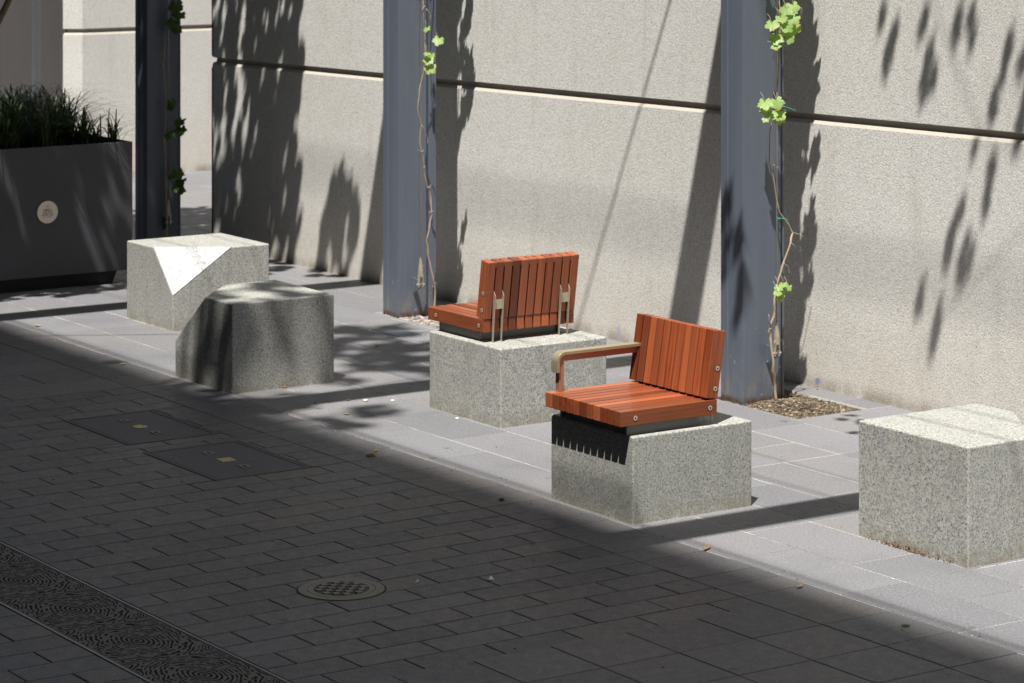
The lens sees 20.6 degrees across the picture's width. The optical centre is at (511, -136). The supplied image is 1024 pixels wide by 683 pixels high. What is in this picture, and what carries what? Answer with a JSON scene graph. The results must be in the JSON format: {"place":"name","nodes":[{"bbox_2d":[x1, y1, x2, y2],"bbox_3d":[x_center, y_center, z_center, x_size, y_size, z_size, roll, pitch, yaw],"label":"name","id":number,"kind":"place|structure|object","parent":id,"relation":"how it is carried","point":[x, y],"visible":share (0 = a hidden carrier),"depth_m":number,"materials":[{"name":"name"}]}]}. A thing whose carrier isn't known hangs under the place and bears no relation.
{"place":"outdoors","nodes":[
{"label":"outdoors","id":0,"kind":"place"},
{"bbox_2d":[0,0,11,23],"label":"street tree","id":1,"kind":"object","parent":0,"point":[5,7],"visible":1,"depth_m":18.20,"materials":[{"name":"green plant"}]},
{"bbox_2d":[0,81,176,148],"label":"grass","id":2,"kind":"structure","parent":0,"point":[30,122],"depth_m":18.23,"materials":[{"name":"green plant"}]},
{"bbox_2d":[0,170,1023,654],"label":"pavement","id":3,"kind":"structure","parent":0,"point":[804,502],"depth_m":13.22,"materials":[{"name":"grey concrete"}]},
{"bbox_2d":[135,0,180,239],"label":"steel column","id":4,"kind":"structure","parent":3,"relation":"on","point":[151,45],"depth_m":19.69,"materials":[{"name":"grey metal"}]},
{"bbox_2d":[163,0,171,229],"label":"wire rope","id":5,"kind":"object","parent":4,"relation":"attached to","point":[168,214],"visible":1,"depth_m":19.63,"materials":[{"name":"silver metal"}]},
{"bbox_2d":[159,0,186,236],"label":"grapevine","id":6,"kind":"object","parent":3,"relation":"on","point":[174,8],"visible":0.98,"depth_m":19.60,"materials":[{"name":"green plant"}]},
{"bbox_2d":[127,233,268,330],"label":"granite block","id":7,"kind":"structure","parent":3,"relation":"on","point":[173,283],"depth_m":16.55,"materials":[{"name":"grey stone"}]},
{"bbox_2d":[176,280,333,393],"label":"granite block","id":8,"kind":"structure","parent":3,"relation":"on","point":[235,338],"depth_m":14.60,"materials":[{"name":"grey stone"}]},
{"bbox_2d":[371,327,422,336],"bbox_3d":[-0.666,2.712,16.314,0.165,0.028,0.325,0,0,-34],"label":"paving slab","id":9,"kind":"object","parent":3,"relation":"on","point":[395,331],"visible":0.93,"depth_m":16.29,"materials":[{"name":"stone"}]},
{"bbox_2d":[3,299,1005,667],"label":"grit crumbs","id":10,"kind":"object","parent":3,"relation":"on","point":[531,503],"visible":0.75,"depth_m":12.36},
{"bbox_2d":[430,326,605,427],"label":"granite block","id":11,"kind":"structure","parent":3,"relation":"on","point":[509,381],"depth_m":13.71,"materials":[{"name":"grey stone"}]},
{"bbox_2d":[428,251,578,342],"bbox_3d":[-0.043,2.118,14.032,0.545,0.403,0.546,0,0,-34],"label":"timber seat","id":12,"kind":"object","parent":11,"relation":"on","point":[525,295],"visible":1,"depth_m":13.84,"materials":[{"name":"wood"}]},
{"bbox_2d":[552,412,750,524],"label":"granite block","id":13,"kind":"structure","parent":3,"relation":"on","point":[702,467],"depth_m":11.74,"materials":[{"name":"grey stone"}]},
{"bbox_2d":[546,313,724,434],"bbox_3d":[0.518,2.142,11.900,0.546,0.396,0.545,0,0,-34],"label":"timber seat","id":14,"kind":"object","parent":13,"relation":"on","point":[675,370],"visible":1,"depth_m":11.89,"materials":[{"name":"wood"}]},
{"bbox_2d":[865,535,950,562],"bbox_3d":[1.548,2.690,11.114,0.026,0.027,0.500,0,0,-34],"label":"grit","id":15,"kind":"object","parent":3,"relation":"on","point":[907,549],"visible":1,"depth_m":11.11,"materials":[{"name":"grey gravel"}]},
{"bbox_2d":[859,403,1023,567],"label":"granite block","id":16,"kind":"structure","parent":3,"relation":"on","point":[945,484],"depth_m":11.02,"materials":[{"name":"grey stone"}]},
{"bbox_2d":[0,320,1023,682],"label":"street","id":17,"kind":"structure","parent":0,"point":[788,630],"depth_m":10.10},
{"bbox_2d":[0,134,131,292],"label":"planter box","id":18,"kind":"object","parent":17,"relation":"on","point":[65,215],"visible":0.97,"depth_m":17.98,"materials":[{"name":"grey metal"}]},
{"bbox_2d":[0,387,761,682],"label":"footpath","id":19,"kind":"structure","parent":17,"relation":"on","point":[223,571],"depth_m":10.96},
{"bbox_2d":[296,578,386,600],"bbox_3d":[-0.636,2.697,10.521,0.336,0.006,0.336,0,0,-34],"label":"manhole cover","id":20,"kind":"object","parent":19,"relation":"on","point":[339,589],"visible":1,"depth_m":10.51,"materials":[{"name":"metal"}]},
{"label":"joint bed","id":21,"kind":"structure","parent":0,"visible":0},
{"bbox_2d":[64,410,217,445],"bbox_3d":[-1.788,2.712,13.565,0.472,0.029,0.702,0,0,-34],"label":"access cover","id":22,"kind":"object","parent":21,"relation":"on","point":[138,427],"visible":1,"depth_m":13.55,"materials":[{"name":"metal"}]},
{"bbox_2d":[0,541,290,682],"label":"drain grate","id":23,"kind":"object","parent":21,"relation":"on","point":[132,640],"depth_m":9.97,"materials":[{"name":"metal"}]},
{"bbox_2d":[144,441,310,480],"bbox_3d":[-1.296,2.712,12.811,0.482,0.029,0.702,0,0,-34],"label":"access cover","id":24,"kind":"object","parent":21,"relation":"on","point":[223,460],"visible":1,"depth_m":12.80,"materials":[{"name":"metal"}]},
{"bbox_3d":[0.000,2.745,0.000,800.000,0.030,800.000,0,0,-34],"label":"ground","id":25,"kind":"structure","parent":0,"visible":0},
{"bbox_2d":[63,0,216,175],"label":"corner building","id":26,"kind":"structure","parent":25,"relation":"on","point":[99,42],"depth_m":24.49,"materials":[{"name":"concrete"}]},
{"bbox_2d":[0,0,66,105],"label":"wall","id":27,"kind":"structure","parent":26,"relation":"attached to","point":[32,32],"depth_m":24.83,"materials":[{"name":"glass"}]},
{"bbox_2d":[383,314,438,328],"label":"gravel","id":28,"kind":"structure","parent":25,"relation":"on","point":[422,319],"depth_m":16.76,"materials":[{"name":"beige gravel"}]},
{"bbox_2d":[383,0,435,317],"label":"steel column","id":29,"kind":"structure","parent":28,"relation":"on","point":[401,144],"depth_m":16.93,"materials":[{"name":"grey metal"}]},
{"bbox_2d":[413,0,424,292],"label":"wire rope","id":30,"kind":"object","parent":29,"relation":"attached to","point":[418,284],"visible":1,"depth_m":16.85,"materials":[{"name":"silver metal"}]},
{"bbox_2d":[417,5,443,305],"bbox_3d":[-0.413,0.525,16.945,0.380,4.351,0.205,0,0,-34],"label":"grapevine","id":31,"kind":"object","parent":28,"relation":"on","point":[428,61],"visible":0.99,"depth_m":16.86,"materials":[{"name":"green plant"}]},
{"bbox_2d":[212,0,1023,424],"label":"concrete wall","id":32,"kind":"structure","parent":25,"relation":"on","point":[588,132],"depth_m":15.63,"materials":[{"name":"beige concrete"}]},
{"bbox_2d":[719,390,860,418],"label":"mulch","id":33,"kind":"object","parent":25,"relation":"on","point":[793,405],"visible":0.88,"depth_m":14.05,"materials":[{"name":"beige gravel"}]},
{"bbox_2d":[721,0,783,404],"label":"steel column","id":34,"kind":"structure","parent":33,"relation":"on","point":[748,210],"depth_m":14.21,"materials":[{"name":"grey metal"}]},
{"bbox_2d":[766,0,780,362],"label":"wire rope","id":35,"kind":"object","parent":34,"relation":"attached to","point":[777,352],"visible":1,"depth_m":14.16,"materials":[{"name":"silver metal"}]},
{"bbox_2d":[757,0,803,400],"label":"grapevine","id":36,"kind":"object","parent":33,"relation":"on","point":[789,27],"visible":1,"depth_m":14.13,"materials":[{"name":"green plant"}]}
]}

